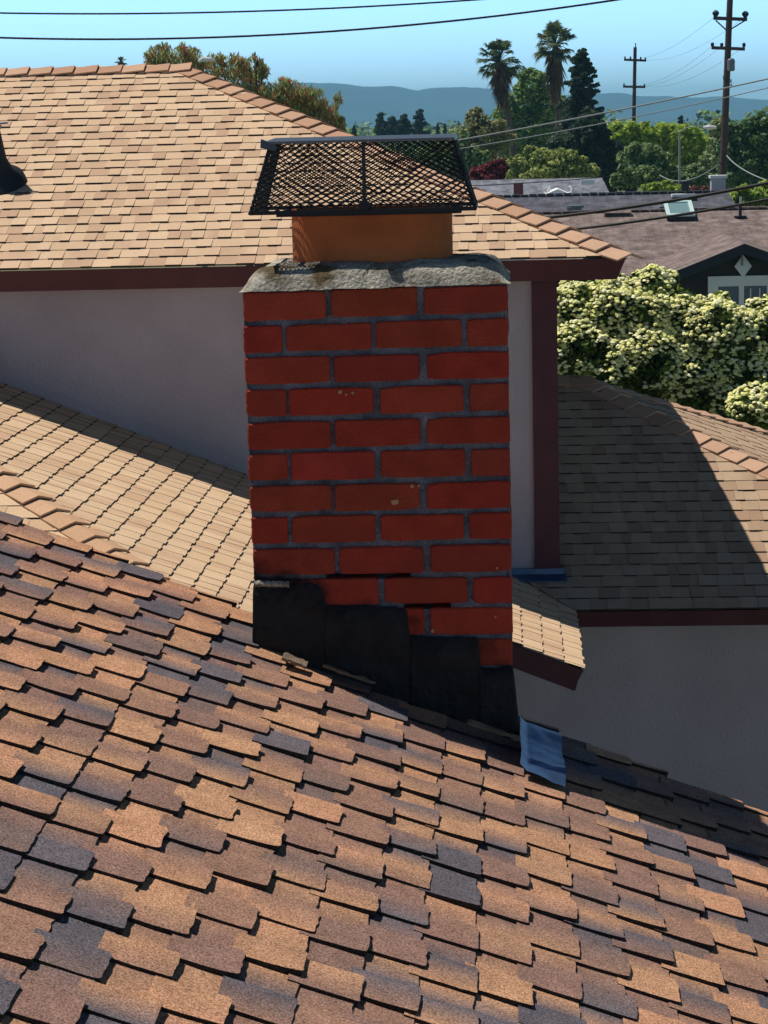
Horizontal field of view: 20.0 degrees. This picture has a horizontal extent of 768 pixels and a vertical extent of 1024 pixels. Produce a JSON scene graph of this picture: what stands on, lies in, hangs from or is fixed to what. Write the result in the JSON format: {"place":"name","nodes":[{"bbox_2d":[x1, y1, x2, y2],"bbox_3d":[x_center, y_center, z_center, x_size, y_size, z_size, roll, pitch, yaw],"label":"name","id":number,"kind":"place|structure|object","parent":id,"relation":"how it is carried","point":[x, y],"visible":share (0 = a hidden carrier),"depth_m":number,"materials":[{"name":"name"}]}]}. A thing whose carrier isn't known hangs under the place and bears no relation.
{"place":"outdoors","nodes":[
{"label":"outdoors","id":0,"kind":"place"},
{"bbox_2d":[0,0,477,14],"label":"power line","id":1,"kind":"object","parent":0,"point":[237,11],"visible":1,"depth_m":32.35,"materials":[{"name":"black rubber"}]},
{"bbox_2d":[0,0,618,39],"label":"power line","id":2,"kind":"object","parent":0,"point":[357,29],"visible":1,"depth_m":31.37,"materials":[{"name":"black rubber"}]},
{"bbox_2d":[0,135,766,270],"bbox_3d":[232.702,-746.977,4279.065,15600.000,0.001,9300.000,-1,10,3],"label":"ground","id":3,"kind":"structure","parent":0,"point":[639,189],"depth_m":107.19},
{"bbox_2d":[114,56,127,65],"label":"palm tree","id":4,"kind":"object","parent":3,"relation":"on","point":[120,61],"visible":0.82,"depth_m":118.39,"materials":[{"name":"green plant"}]},
{"bbox_2d":[198,56,214,266],"bbox_3d":[-3.456,-4.877,42.443,0.323,7.766,2.591,-3,10,-11],"label":"street lamp","id":5,"kind":"object","parent":3,"relation":"on","point":[204,59],"visible":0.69,"depth_m":40.56,"materials":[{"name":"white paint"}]},
{"bbox_2d":[143,41,346,265],"bbox_3d":[-2.605,-4.993,41.990,3.978,8.120,0.811,-1,10,3],"label":"pepper tree","id":6,"kind":"object","parent":3,"relation":"on","point":[303,100],"visible":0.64,"depth_m":41.29,"materials":[{"name":"green plant"}]},
{"bbox_2d":[351,125,357,135],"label":"conifer tree","id":7,"kind":"object","parent":3,"relation":"on","point":[354,132],"visible":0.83,"depth_m":296.03,"materials":[{"name":"green plant"}]},
{"bbox_2d":[373,111,388,145],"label":"conifer tree","id":8,"kind":"object","parent":3,"relation":"on","point":[380,127],"visible":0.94,"depth_m":295.34,"materials":[{"name":"green plant"}]},
{"bbox_2d":[0,62,767,811],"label":"house","id":9,"kind":"structure","parent":3,"relation":"on","point":[640,572],"depth_m":15.93,"materials":[{"name":"beige"}]},
{"bbox_2d":[569,198,767,230],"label":"power line","id":10,"kind":"object","parent":9,"relation":"attached to","point":[673,215],"visible":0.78,"depth_m":20.17,"materials":[{"name":"black rubber"}]},
{"bbox_2d":[384,116,401,145],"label":"conifer tree","id":11,"kind":"object","parent":3,"relation":"on","point":[392,123],"visible":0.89,"depth_m":295.37,"materials":[{"name":"green plant"}]},
{"bbox_2d":[398,113,411,152],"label":"conifer tree","id":12,"kind":"object","parent":3,"relation":"on","point":[404,125],"visible":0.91,"depth_m":295.23,"materials":[{"name":"green plant"}]},
{"bbox_2d":[409,108,429,134],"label":"conifer tree","id":13,"kind":"object","parent":3,"relation":"on","point":[420,124],"visible":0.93,"depth_m":295.18,"materials":[{"name":"green plant"}]},
{"bbox_2d":[434,123,439,133],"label":"conifer tree","id":14,"kind":"object","parent":3,"relation":"on","point":[437,127],"visible":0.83,"depth_m":295.35,"materials":[{"name":"green plant"}]},
{"bbox_2d":[442,123,446,133],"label":"conifer tree","id":15,"kind":"object","parent":3,"relation":"on","point":[444,130],"visible":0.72,"depth_m":295.35,"materials":[{"name":"green plant"}]},
{"bbox_2d":[411,129,490,180],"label":"broadleaf tree","id":16,"kind":"object","parent":3,"relation":"on","point":[475,157],"visible":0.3,"depth_m":110.03,"materials":[{"name":"green plant"}]},
{"bbox_2d":[454,106,517,163],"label":"broadleaf tree","id":17,"kind":"object","parent":3,"relation":"on","point":[474,125],"visible":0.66,"depth_m":117.79,"materials":[{"name":"green plant"}]},
{"bbox_2d":[469,157,509,179],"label":"plum bush","id":18,"kind":"object","parent":3,"relation":"on","point":[494,169],"visible":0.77,"depth_m":95.35,"materials":[{"name":"purple plant"}]},
{"bbox_2d":[476,38,525,156],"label":"palm tree","id":19,"kind":"object","parent":3,"relation":"on","point":[503,73],"visible":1,"depth_m":146.56,"materials":[{"name":"green plant"}]},
{"bbox_2d":[490,67,571,158],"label":"broadleaf tree","id":20,"kind":"object","parent":3,"relation":"on","point":[528,108],"visible":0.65,"depth_m":167.77,"materials":[{"name":"green plant"}]},
{"bbox_2d":[505,145,600,179],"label":"bush","id":21,"kind":"object","parent":3,"relation":"on","point":[541,163],"visible":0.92,"depth_m":91.17,"materials":[{"name":"green plant"}]},
{"bbox_2d":[531,18,577,134],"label":"palm tree","id":22,"kind":"object","parent":3,"relation":"on","point":[555,56],"visible":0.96,"depth_m":152.13,"materials":[{"name":"green plant"}]},
{"bbox_2d":[345,106,767,158],"bbox_3d":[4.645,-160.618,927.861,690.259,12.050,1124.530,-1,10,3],"label":"distant woods","id":23,"kind":"object","parent":3,"relation":"on","point":[451,130],"visible":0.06,"depth_m":519.19,"materials":[{"name":"green plant"}]},
{"bbox_2d":[548,48,605,139],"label":"conifer tree","id":24,"kind":"object","parent":3,"relation":"on","point":[580,100],"visible":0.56,"depth_m":136.56,"materials":[{"name":"green plant"}]},
{"bbox_2d":[544,109,638,193],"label":"broadleaf tree","id":25,"kind":"object","parent":3,"relation":"on","point":[593,144],"visible":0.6,"depth_m":125.10,"materials":[{"name":"green plant"}]},
{"bbox_2d":[491,175,741,260],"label":"house","id":26,"kind":"structure","parent":3,"relation":"on","point":[561,202],"depth_m":62.63,"materials":[{"name":"grey"}]},
{"bbox_2d":[623,43,645,192],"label":"utility pole","id":27,"kind":"object","parent":3,"relation":"on","point":[634,59],"visible":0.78,"depth_m":128.75,"materials":[{"name":"brown wood"}]},
{"bbox_2d":[608,119,709,167],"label":"broadleaf tree","id":28,"kind":"object","parent":3,"relation":"on","point":[694,140],"visible":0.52,"depth_m":128.78,"materials":[{"name":"green plant"}]},
{"bbox_2d":[557,263,767,429],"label":"flowering bush","id":29,"kind":"object","parent":3,"relation":"on","point":[647,322],"visible":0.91,"depth_m":26.25,"materials":[{"name":"green plant"}]},
{"bbox_2d":[640,179,684,192],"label":"bush","id":30,"kind":"object","parent":3,"relation":"on","point":[666,185],"visible":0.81,"depth_m":69.69,"materials":[{"name":"green plant"}]},
{"bbox_2d":[609,140,717,192],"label":"broadleaf tree","id":31,"kind":"object","parent":3,"relation":"on","point":[634,157],"visible":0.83,"depth_m":105.67,"materials":[{"name":"green plant"}]},
{"bbox_2d":[677,115,683,124],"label":"conifer tree","id":32,"kind":"object","parent":3,"relation":"on","point":[680,120],"visible":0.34,"depth_m":185.84,"materials":[{"name":"green plant"}]},
{"bbox_2d":[678,125,715,183],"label":"street lamp","id":33,"kind":"object","parent":3,"relation":"on","point":[709,127],"visible":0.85,"depth_m":78.42,"materials":[{"name":"grey metal"}]},
{"bbox_2d":[689,185,709,191],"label":"bush","id":34,"kind":"object","parent":3,"relation":"on","point":[696,187],"visible":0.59,"depth_m":67.73,"materials":[{"name":"red plant"}]},
{"bbox_2d":[698,114,731,188],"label":"broadleaf tree","id":35,"kind":"object","parent":3,"relation":"on","point":[711,155],"visible":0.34,"depth_m":115.29,"materials":[{"name":"green plant"}]},
{"bbox_2d":[711,0,748,178],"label":"utility pole","id":36,"kind":"object","parent":3,"relation":"on","point":[729,63],"visible":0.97,"depth_m":82.58,"materials":[{"name":"brown wood"}]},
{"bbox_2d":[472,163,720,185],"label":"power line","id":37,"kind":"object","parent":36,"relation":"attached to","point":[595,177],"visible":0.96,"depth_m":77.69,"materials":[{"name":"black rubber"}]},
{"bbox_2d":[660,164,718,180],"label":"power line","id":38,"kind":"object","parent":36,"relation":"attached to","point":[692,178],"visible":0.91,"depth_m":85.45,"materials":[{"name":"grey rubber"}]},
{"bbox_2d":[726,155,765,179],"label":"power line","id":39,"kind":"object","parent":36,"relation":"attached to","point":[745,170],"visible":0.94,"depth_m":77.95,"materials":[{"name":"grey metal"}]},
{"bbox_2d":[716,110,767,189],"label":"broadleaf tree","id":40,"kind":"object","parent":3,"relation":"on","point":[747,150],"visible":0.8,"depth_m":101.28,"materials":[{"name":"green plant"}]},
{"bbox_2d":[729,179,767,208],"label":"bush","id":41,"kind":"object","parent":3,"relation":"on","point":[756,193],"visible":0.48,"depth_m":65.63,"materials":[{"name":"green plant"}]},
{"bbox_2d":[0,134,767,1023],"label":"house","id":42,"kind":"structure","parent":0,"point":[334,778],"depth_m":4.62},
{"bbox_2d":[0,0,767,99],"label":"sky","id":43,"kind":"structure","parent":0,"point":[439,55],"materials":[{"name":"blue"}]},
{"bbox_2d":[268,83,767,131],"bbox_3d":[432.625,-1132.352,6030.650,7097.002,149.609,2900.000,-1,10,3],"label":"mountains","id":44,"kind":"structure","parent":0,"point":[436,105],"depth_m":5240.08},
{"bbox_2d":[464,178,608,195],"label":"house","id":45,"kind":"structure","parent":0,"point":[582,185],"depth_m":81.97,"materials":[{"name":"grey"}]},
{"bbox_2d":[458,78,767,140],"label":"power line","id":46,"kind":"object","parent":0,"point":[613,110],"visible":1,"depth_m":58.75,"materials":[{"name":"grey rubber"}]},
{"bbox_2d":[460,87,767,148],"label":"power line","id":47,"kind":"object","parent":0,"point":[615,120],"visible":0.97,"depth_m":59.78,"materials":[{"name":"grey rubber"}]},
{"bbox_2d":[525,200,767,419],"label":"house","id":48,"kind":"structure","parent":0,"point":[709,252],"depth_m":46.87,"materials":[{"name":"brown"}]},
{"bbox_2d":[708,275,767,325],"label":"window","id":49,"kind":"structure","parent":48,"relation":"in","point":[740,288],"depth_m":42.87,"materials":[{"name":"white paint"}]},
{"bbox_2d":[544,181,767,218],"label":"power line","id":50,"kind":"object","parent":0,"point":[661,202],"visible":0.85,"depth_m":20.69,"materials":[{"name":"black rubber"}]}
]}

